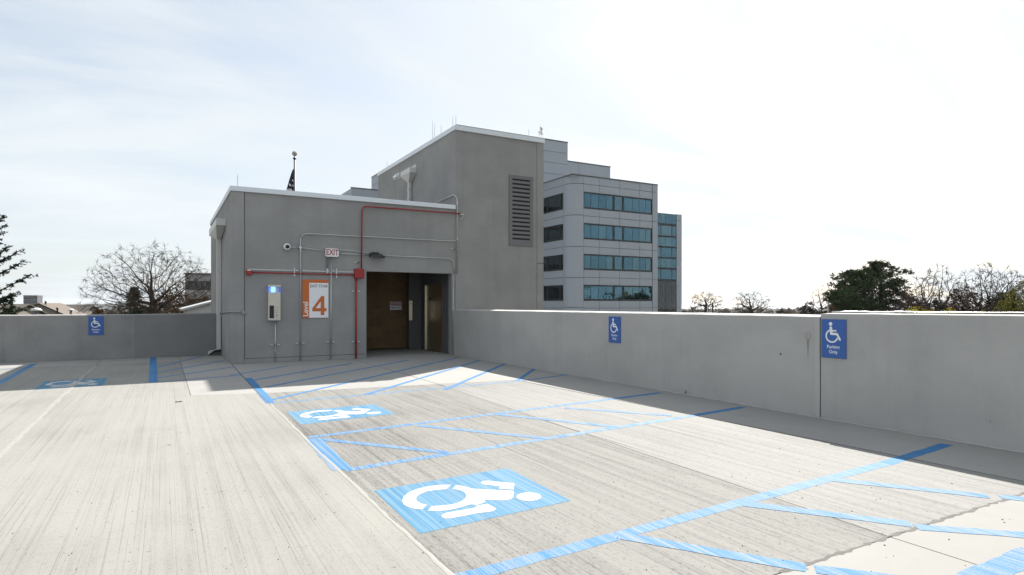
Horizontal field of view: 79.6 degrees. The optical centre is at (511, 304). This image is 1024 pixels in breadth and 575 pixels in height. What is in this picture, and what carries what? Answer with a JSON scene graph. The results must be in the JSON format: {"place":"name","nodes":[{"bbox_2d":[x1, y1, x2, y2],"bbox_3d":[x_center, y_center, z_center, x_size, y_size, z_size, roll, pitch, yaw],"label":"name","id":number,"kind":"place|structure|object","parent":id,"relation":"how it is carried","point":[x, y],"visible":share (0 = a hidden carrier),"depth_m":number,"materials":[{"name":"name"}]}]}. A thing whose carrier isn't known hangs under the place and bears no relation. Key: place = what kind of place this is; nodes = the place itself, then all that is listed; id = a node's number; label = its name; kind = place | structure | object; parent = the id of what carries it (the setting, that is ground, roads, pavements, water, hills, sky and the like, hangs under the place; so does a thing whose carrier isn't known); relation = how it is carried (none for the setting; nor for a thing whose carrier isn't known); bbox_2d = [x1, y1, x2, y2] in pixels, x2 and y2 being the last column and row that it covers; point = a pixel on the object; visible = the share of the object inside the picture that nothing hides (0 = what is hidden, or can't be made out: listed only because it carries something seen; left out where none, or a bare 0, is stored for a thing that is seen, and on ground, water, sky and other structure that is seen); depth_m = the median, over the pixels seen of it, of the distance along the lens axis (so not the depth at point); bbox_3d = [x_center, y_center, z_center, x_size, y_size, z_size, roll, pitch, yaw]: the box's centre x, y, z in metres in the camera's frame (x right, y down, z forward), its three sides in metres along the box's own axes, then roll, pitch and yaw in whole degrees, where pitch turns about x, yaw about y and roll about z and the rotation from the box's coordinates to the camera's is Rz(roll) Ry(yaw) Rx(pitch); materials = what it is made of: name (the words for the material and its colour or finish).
{"place":"outdoors","nodes":[
{"label":"outdoors","id":0,"kind":"place"},
{"bbox_2d":[0,304,47,314],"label":"house","id":1,"kind":"structure","parent":0,"point":[29,312],"depth_m":83.84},
{"bbox_2d":[30,308,41,314],"bbox_3d":[-38.759,0.728,50.000,0.832,0.944,0.811,0,0,-29],"label":"roof vent","id":2,"kind":"object","parent":1,"relation":"on","point":[36,311],"visible":0.79,"depth_m":49.84,"materials":[{"name":"metal"}]},
{"bbox_2d":[33,303,84,313],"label":"house","id":3,"kind":"structure","parent":0,"point":[51,308],"depth_m":93.61,"materials":[{"name":"beige"}]},
{"bbox_2d":[67,305,104,313],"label":"house","id":4,"kind":"structure","parent":0,"point":[80,307],"depth_m":111.42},
{"bbox_2d":[179,300,210,312],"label":"shed","id":5,"kind":"structure","parent":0,"point":[203,307],"depth_m":47.21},
{"bbox_2d":[103,310,901,313],"bbox_3d":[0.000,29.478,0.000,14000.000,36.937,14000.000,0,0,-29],"label":"terrain","id":6,"kind":"structure","parent":0,"point":[682,310],"depth_m":2244.48,"materials":[{"name":"green plant"}]},
{"bbox_2d":[0,214,38,314],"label":"spruce tree","id":7,"kind":"object","parent":6,"relation":"on","point":[11,309],"visible":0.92,"depth_m":27.92,"materials":[{"name":"green plant"}]},
{"bbox_2d":[23,295,42,304],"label":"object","id":8,"kind":"structure","parent":6,"relation":"on","point":[32,299],"depth_m":521.41,"materials":[{"name":"paint"}]},
{"bbox_2d":[91,308,103,313],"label":"shrub","id":9,"kind":"object","parent":6,"relation":"on","point":[97,311],"visible":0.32,"depth_m":79.74,"materials":[{"name":"brown plant"}]},
{"bbox_2d":[105,304,129,313],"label":"shrub","id":10,"kind":"object","parent":6,"relation":"on","point":[117,310],"visible":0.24,"depth_m":94.39,"materials":[{"name":"brown plant"}]},
{"bbox_2d":[120,286,145,313],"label":"spruce tree","id":11,"kind":"object","parent":6,"relation":"on","point":[136,312],"visible":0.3,"depth_m":69.74,"materials":[{"name":"green plant"}]},
{"bbox_2d":[77,238,210,313],"bbox_3d":[-35.263,3.045,59.816,12.138,18.887,13.726,0,0,-29],"label":"bare tree","id":12,"kind":"object","parent":6,"relation":"on","point":[154,307],"visible":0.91,"depth_m":59.12,"materials":[{"name":"brown plant"}]},
{"bbox_2d":[145,284,195,313],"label":"shrub","id":13,"kind":"object","parent":6,"relation":"on","point":[174,311],"visible":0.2,"depth_m":71.73,"materials":[{"name":"brown plant"}]},
{"bbox_2d":[184,273,210,303],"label":"office block","id":14,"kind":"structure","parent":6,"relation":"on","point":[207,279],"depth_m":125.48,"materials":[{"name":"paint"}]},
{"bbox_2d":[187,281,210,289],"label":"window","id":15,"kind":"structure","parent":14,"relation":"in","point":[197,282],"depth_m":125.51,"materials":[{"name":"black glass"}]},
{"bbox_2d":[196,296,208,303],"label":"shrub","id":16,"kind":"object","parent":6,"relation":"on","point":[204,299],"visible":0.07,"depth_m":65.79,"materials":[{"name":"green plant"}]},
{"bbox_2d":[292,151,296,190],"bbox_3d":[-11.329,2.222,32.000,0.260,20.455,0.260,0,0,-29],"label":"flagpole","id":17,"kind":"object","parent":6,"relation":"on","point":[294,153],"visible":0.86,"depth_m":31.95,"materials":[{"name":"metal"}]},
{"bbox_2d":[286,169,293,190],"bbox_3d":[-11.564,-5.766,32.001,0.421,2.600,0.256,0,0,-1],"label":"flag","id":18,"kind":"object","parent":17,"relation":"hanging from","point":[290,186],"visible":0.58,"depth_m":32.01,"materials":[{"name":"multicoloured fabric"}]},
{"bbox_2d":[100,307,974,314],"bbox_3d":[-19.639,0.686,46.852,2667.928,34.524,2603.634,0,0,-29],"label":"woods","id":19,"kind":"object","parent":6,"relation":"on","point":[727,310],"visible":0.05,"depth_m":334.69,"materials":[{"name":"green plant"}]},
{"bbox_2d":[690,291,724,312],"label":"bare tree","id":20,"kind":"object","parent":6,"relation":"on","point":[700,305],"visible":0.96,"depth_m":134.60,"materials":[{"name":"brown plant"}]},
{"bbox_2d":[731,291,772,312],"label":"bare tree","id":21,"kind":"object","parent":6,"relation":"on","point":[750,308],"visible":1,"depth_m":134.46,"materials":[{"name":"brown plant"}]},
{"bbox_2d":[776,307,790,313],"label":"shrub","id":22,"kind":"object","parent":6,"relation":"on","point":[782,311],"visible":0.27,"depth_m":89.85,"materials":[{"name":"green plant"}]},
{"bbox_2d":[798,301,820,314],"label":"shrub","id":23,"kind":"object","parent":6,"relation":"on","point":[805,309],"visible":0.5,"depth_m":94.70,"materials":[{"name":"green plant"}]},
{"bbox_2d":[812,287,830,312],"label":"bare tree","id":24,"kind":"object","parent":6,"relation":"on","point":[821,306],"visible":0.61,"depth_m":105.14,"materials":[{"name":"brown plant"}]},
{"bbox_2d":[820,304,836,314],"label":"shrub","id":25,"kind":"object","parent":6,"relation":"on","point":[831,308],"visible":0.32,"depth_m":69.79,"materials":[{"name":"green plant"}]},
{"bbox_2d":[822,286,861,312],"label":"pine tree","id":26,"kind":"object","parent":6,"relation":"on","point":[840,299],"visible":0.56,"depth_m":73.02,"materials":[{"name":"green plant"}]},
{"bbox_2d":[827,268,885,312],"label":"pine tree","id":27,"kind":"object","parent":6,"relation":"on","point":[860,282],"visible":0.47,"depth_m":76.83,"materials":[{"name":"green plant"}]},
{"bbox_2d":[861,259,915,312],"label":"pine tree","id":28,"kind":"object","parent":6,"relation":"on","point":[894,285],"visible":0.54,"depth_m":78.74,"materials":[{"name":"green plant"}]},
{"bbox_2d":[888,291,930,313],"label":"shrub","id":29,"kind":"object","parent":6,"relation":"on","point":[909,299],"visible":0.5,"depth_m":75.84,"materials":[{"name":"brown plant"}]},
{"bbox_2d":[906,305,926,313],"bbox_3d":[39.570,6.168,59.836,2.298,12.570,2.100,0,0,9],"label":"forsythia","id":30,"kind":"object","parent":6,"relation":"on","point":[912,307],"visible":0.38,"depth_m":59.96,"materials":[{"name":"yellow plant"}]},
{"bbox_2d":[927,305,938,313],"bbox_3d":[40.967,6.255,59.936,1.903,12.398,1.870,0,0,-29],"label":"forsythia","id":31,"kind":"object","parent":6,"relation":"on","point":[928,310],"visible":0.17,"depth_m":59.96,"materials":[{"name":"yellow plant"}]},
{"bbox_2d":[905,264,966,307],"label":"bare tree","id":32,"kind":"object","parent":6,"relation":"on","point":[929,291],"visible":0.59,"depth_m":84.27,"materials":[{"name":"brown plant"}]},
{"bbox_2d":[922,298,954,313],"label":"shrub","id":33,"kind":"object","parent":6,"relation":"on","point":[936,304],"visible":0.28,"depth_m":79.23,"materials":[{"name":"brown plant"}]},
{"bbox_2d":[938,307,960,313],"bbox_3d":[42.565,6.275,60.013,2.204,12.361,2.364,0,0,-29],"label":"forsythia","id":34,"kind":"object","parent":6,"relation":"on","point":[949,309],"visible":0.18,"depth_m":59.70,"materials":[{"name":"yellow plant"}]},
{"bbox_2d":[939,284,985,313],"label":"shrub","id":35,"kind":"object","parent":6,"relation":"on","point":[966,306],"visible":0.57,"depth_m":77.41,"materials":[{"name":"brown plant"}]},
{"bbox_2d":[949,261,1023,306],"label":"bare tree","id":36,"kind":"object","parent":6,"relation":"on","point":[988,293],"visible":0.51,"depth_m":79.51,"materials":[{"name":"brown plant"}]},
{"bbox_2d":[969,293,1022,313],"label":"shrub","id":37,"kind":"object","parent":6,"relation":"on","point":[989,307],"visible":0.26,"depth_m":73.86,"materials":[{"name":"brown plant"}]},
{"bbox_2d":[989,295,1023,314],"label":"tree","id":38,"kind":"object","parent":6,"relation":"on","point":[999,306],"visible":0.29,"depth_m":68.07,"materials":[{"name":"green plant"}]},
{"bbox_2d":[999,276,1023,314],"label":"tree","id":39,"kind":"object","parent":6,"relation":"on","point":[1013,299],"visible":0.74,"depth_m":66.36,"materials":[{"name":"green plant"}]},
{"bbox_2d":[341,124,681,312],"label":"office building","id":40,"kind":"structure","parent":0,"point":[611,244],"depth_m":81.12,"materials":[{"name":"grey concrete"}]},
{"bbox_2d":[541,255,562,271],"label":"window","id":41,"kind":"structure","parent":40,"relation":"in","point":[551,263],"depth_m":80.90,"materials":[{"name":"black glass"}]},
{"bbox_2d":[544,193,562,213],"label":"window","id":42,"kind":"structure","parent":40,"relation":"in","point":[554,203],"depth_m":80.90,"materials":[{"name":"black glass"}]},
{"bbox_2d":[544,224,562,242],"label":"window","id":43,"kind":"structure","parent":40,"relation":"in","point":[552,233],"depth_m":80.90,"materials":[{"name":"black glass"}]},
{"bbox_2d":[544,285,562,300],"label":"window","id":44,"kind":"structure","parent":40,"relation":"in","point":[551,293],"depth_m":80.84,"materials":[{"name":"black glass"}]},
{"bbox_2d":[584,192,651,214],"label":"window","id":45,"kind":"structure","parent":40,"relation":"in","point":[607,202],"depth_m":80.69,"materials":[{"name":"blue glass"}]},
{"bbox_2d":[584,223,651,242],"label":"window","id":46,"kind":"structure","parent":40,"relation":"in","point":[606,232],"depth_m":80.69,"materials":[{"name":"blue glass"}]},
{"bbox_2d":[584,254,651,271],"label":"window","id":47,"kind":"structure","parent":40,"relation":"in","point":[606,262],"depth_m":80.69,"materials":[{"name":"blue glass"}]},
{"bbox_2d":[584,285,651,300],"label":"window","id":48,"kind":"structure","parent":40,"relation":"in","point":[606,292],"depth_m":80.61,"materials":[{"name":"blue glass"}]},
{"bbox_2d":[656,281,675,310],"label":"wall","id":49,"kind":"structure","parent":40,"relation":"in","point":[666,289],"depth_m":119.74,"materials":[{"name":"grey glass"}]},
{"bbox_2d":[657,269,675,279],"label":"window","id":50,"kind":"structure","parent":40,"relation":"in","point":[665,273],"depth_m":119.77,"materials":[{"name":"blue glass"}]},
{"bbox_2d":[658,213,675,224],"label":"window","id":51,"kind":"structure","parent":40,"relation":"in","point":[663,218],"depth_m":119.74,"materials":[{"name":"blue glass"}]},
{"bbox_2d":[658,225,675,236],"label":"window","id":52,"kind":"structure","parent":40,"relation":"in","point":[665,229],"depth_m":119.74,"materials":[{"name":"blue glass"}]},
{"bbox_2d":[658,236,675,246],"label":"window","id":53,"kind":"structure","parent":40,"relation":"in","point":[662,241],"depth_m":119.74,"materials":[{"name":"blue glass"}]},
{"bbox_2d":[658,247,675,257],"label":"window","id":54,"kind":"structure","parent":40,"relation":"in","point":[665,251],"depth_m":119.74,"materials":[{"name":"teal glass"}]},
{"bbox_2d":[658,258,675,268],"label":"window","id":55,"kind":"structure","parent":40,"relation":"in","point":[662,262],"depth_m":119.77,"materials":[{"name":"blue glass"}]},
{"bbox_2d":[0,348,1023,574],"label":"parking deck","id":56,"kind":"structure","parent":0,"point":[465,450],"depth_m":5.11,"materials":[{"name":"concrete"}]},
{"bbox_2d":[0,313,220,362],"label":"parapet wall","id":57,"kind":"structure","parent":56,"relation":"on","point":[47,337],"depth_m":16.38,"materials":[{"name":"concrete"}]},
{"bbox_2d":[88,316,103,334],"bbox_3d":[-11.010,0.553,16.251,0.333,0.499,0.015,0,0,-29],"label":"parking sign","id":58,"kind":"object","parent":57,"relation":"attached to","point":[95,325],"visible":1,"depth_m":16.25,"materials":[{"name":"blue metal"}]},
{"bbox_2d":[208,125,544,363],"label":"stair building","id":59,"kind":"structure","parent":56,"relation":"on","point":[492,181],"depth_m":17.65,"materials":[{"name":"grey paint"}]},
{"bbox_2d":[220,310,245,313],"bbox_3d":[-7.464,0.190,16.352,0.368,0.114,3.079,0,0,-29],"label":"wall pipe","id":60,"kind":"object","parent":59,"relation":"attached to","point":[243,311],"depth_m":15.06,"materials":[{"name":"grey metal"}]},
{"bbox_2d":[246,270,251,274],"bbox_3d":[-6.498,-0.799,15.163,0.120,0.135,0.098,0,0,-29],"label":"fire alarm strobe","id":61,"kind":"object","parent":59,"relation":"attached to","point":[248,272],"visible":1,"depth_m":15.12,"materials":[{"name":"red paint"}]},
{"bbox_2d":[267,285,280,319],"bbox_3d":[-5.981,-0.052,15.434,0.300,0.889,0.136,0,0,-29],"label":"emergency call box","id":62,"kind":"object","parent":59,"relation":"attached to","point":[274,302],"visible":1,"depth_m":15.39,"materials":[{"name":"beige metal"}]},
{"bbox_2d":[270,321,279,361],"bbox_3d":[-5.970,0.942,15.483,0.220,1.076,0.064,0,0,-29],"label":"conduit","id":63,"kind":"object","parent":59,"relation":"attached to","point":[275,344],"visible":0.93,"depth_m":15.46,"materials":[{"name":"metal"}]},
{"bbox_2d":[283,243,290,249],"bbox_3d":[-5.705,-1.472,15.585,0.176,0.176,0.146,0,0,-29],"label":"security camera","id":64,"kind":"object","parent":59,"relation":"attached to","point":[286,246],"visible":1,"depth_m":15.54,"materials":[{"name":"white plastic"}]},
{"bbox_2d":[302,279,327,317],"bbox_3d":[-5.115,-0.155,15.987,0.659,0.993,0.015,0,0,-29],"label":"level sign","id":65,"kind":"object","parent":59,"relation":"attached to","point":[314,298],"visible":1,"depth_m":15.97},
{"bbox_2d":[326,257,327,272],"bbox_3d":[-4.856,-1.034,16.122,0.048,0.409,0.049,0,0,-29],"label":"strut bracket","id":66,"kind":"object","parent":59,"relation":"attached to","point":[326,265],"visible":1,"depth_m":16.10,"materials":[{"name":"metal"}]},
{"bbox_2d":[326,257,334,359],"bbox_3d":[-4.773,0.124,16.164,0.225,2.733,0.058,0,0,-29],"label":"conduit","id":67,"kind":"object","parent":59,"relation":"attached to","point":[331,270],"visible":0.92,"depth_m":16.14,"materials":[{"name":"metal"}]},
{"bbox_2d":[325,248,338,256],"bbox_3d":[-4.738,-1.367,16.148,0.335,0.216,0.102,0,0,-29],"label":"exit sign","id":68,"kind":"object","parent":59,"relation":"attached to","point":[330,252],"visible":1,"depth_m":16.09,"materials":[{"name":"white plastic"}]},
{"bbox_2d":[351,278,359,358],"bbox_3d":[-4.191,0.391,16.488,0.223,2.215,0.068,0,0,-29],"label":"fire alarm pipe","id":69,"kind":"object","parent":59,"relation":"attached to","point":[355,291],"visible":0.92,"depth_m":16.46,"materials":[{"name":"red metal"}]},
{"bbox_2d":[354,269,363,277],"bbox_3d":[-4.110,-0.840,16.512,0.255,0.255,0.103,0,0,-29],"label":"fire junction box","id":70,"kind":"object","parent":59,"relation":"attached to","point":[358,273],"visible":1,"depth_m":16.46,"materials":[{"name":"red paint"}]},
{"bbox_2d":[296,233,456,360],"bbox_3d":[-3.559,-0.217,16.847,4.548,3.430,0.064,0,0,-29],"label":"conduit","id":71,"kind":"object","parent":59,"relation":"attached to","point":[300,270],"visible":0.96,"depth_m":15.86,"materials":[{"name":"metal"}]},
{"bbox_2d":[369,252,384,257],"bbox_3d":[-3.664,-1.356,16.711,0.420,0.140,0.195,0,0,-29],"label":"wall floodlight","id":72,"kind":"object","parent":59,"relation":"attached to","point":[374,254],"depth_m":16.65,"materials":[{"name":"black plastic"}]},
{"bbox_2d":[390,302,401,309],"bbox_3d":[-3.809,0.037,20.125,0.390,0.262,0.008,0,0,-29],"label":"warning sign","id":73,"kind":"object","parent":59,"relation":"attached to","point":[395,305],"visible":1,"depth_m":20.13,"materials":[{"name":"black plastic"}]},
{"bbox_2d":[354,206,460,268],"bbox_3d":[-2.870,-1.823,17.220,3.111,1.721,0.094,0,0,-29],"label":"fire alarm pipe","id":74,"kind":"object","parent":59,"relation":"attached to","point":[390,208],"visible":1,"depth_m":16.71,"materials":[{"name":"red metal"}]},
{"bbox_2d":[384,255,454,272],"bbox_3d":[-2.604,-1.143,17.373,2.144,0.444,0.026,0,0,-29],"label":"conduit","id":75,"kind":"object","parent":59,"relation":"attached to","point":[423,257],"visible":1,"depth_m":17.44,"materials":[{"name":"metal"}]},
{"bbox_2d":[424,283,442,352],"bbox_3d":[-2.434,0.392,19.165,0.067,2.112,1.537,0,0,-29],"label":"elevator door","id":76,"kind":"structure","parent":59,"relation":"in","point":[433,293],"depth_m":19.22,"materials":[{"name":"metal"}]},
{"bbox_2d":[435,194,457,273],"bbox_3d":[-2.019,-2.066,18.529,0.220,2.309,1.485,0,0,-29],"label":"conduit","id":77,"kind":"object","parent":59,"relation":"attached to","point":[457,226],"visible":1,"depth_m":17.93,"materials":[{"name":"metal"}]},
{"bbox_2d":[453,276,453,305],"bbox_3d":[-1.714,0.311,17.877,0.026,2.271,0.020,0,0,-29],"label":"conduit","id":78,"kind":"object","parent":59,"relation":"attached to","point":[453,290],"visible":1,"depth_m":17.88,"materials":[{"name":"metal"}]},
{"bbox_2d":[538,126,543,134],"bbox_3d":[0.928,-5.473,19.688,0.226,0.488,0.152,0,0,-29],"label":"roof beacon","id":79,"kind":"object","parent":59,"relation":"on","point":[540,132],"visible":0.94,"depth_m":19.65,"materials":[{"name":"white paint"}]},
{"bbox_3d":[-4.647,-0.830,16.240,0.036,0.249,0.049,0,0,-30],"label":"strut bracket","id":80,"kind":"object","parent":59,"relation":"attached to","visible":0},
{"bbox_2d":[252,272,353,275],"bbox_3d":[-5.335,-0.798,15.829,2.549,0.034,0.033,0,0,-29],"label":"fire alarm pipe","id":81,"kind":"object","parent":80,"relation":"attached to","point":[301,273],"visible":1,"depth_m":15.79,"materials":[{"name":"red metal"}]},
{"bbox_2d":[408,273,420,349],"bbox_3d":[-3.174,0.101,19.993,0.422,2.699,0.157,0,0,-29],"label":"door","id":82,"kind":"structure","parent":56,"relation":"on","point":[414,310],"depth_m":19.95,"materials":[{"name":"metal"}]},
{"bbox_2d":[453,309,1023,451],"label":"parapet wall","id":83,"kind":"structure","parent":56,"relation":"on","point":[958,377],"depth_m":8.07,"materials":[{"name":"concrete"}]},
{"bbox_2d":[609,316,620,342],"bbox_3d":[1.916,0.467,11.465,0.015,0.490,0.348,0,0,-29],"label":"parking sign","id":84,"kind":"object","parent":83,"relation":"attached to","point":[614,329],"visible":1,"depth_m":11.46,"materials":[{"name":"blue metal"}]},
{"bbox_2d":[821,319,846,358],"bbox_3d":[4.040,0.427,7.711,0.015,0.487,0.326,0,0,-29],"label":"parking sign","id":85,"kind":"object","parent":83,"relation":"attached to","point":[833,338],"visible":1,"depth_m":7.70,"materials":[{"name":"blue metal"}]},
{"bbox_2d":[832,311,1023,312],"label":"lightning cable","id":86,"kind":"object","parent":83,"relation":"on","point":[927,312],"visible":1,"depth_m":6.97,"materials":[{"name":"metal"}]},
{"bbox_2d":[0,0,1023,308],"label":"sky","id":87,"kind":"structure","parent":0,"point":[795,144],"materials":[{"name":"white"}]},
{"bbox_2d":[64,304,971,309],"bbox_3d":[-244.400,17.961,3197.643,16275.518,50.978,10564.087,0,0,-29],"label":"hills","id":88,"kind":"structure","parent":0,"point":[179,307],"depth_m":4142.22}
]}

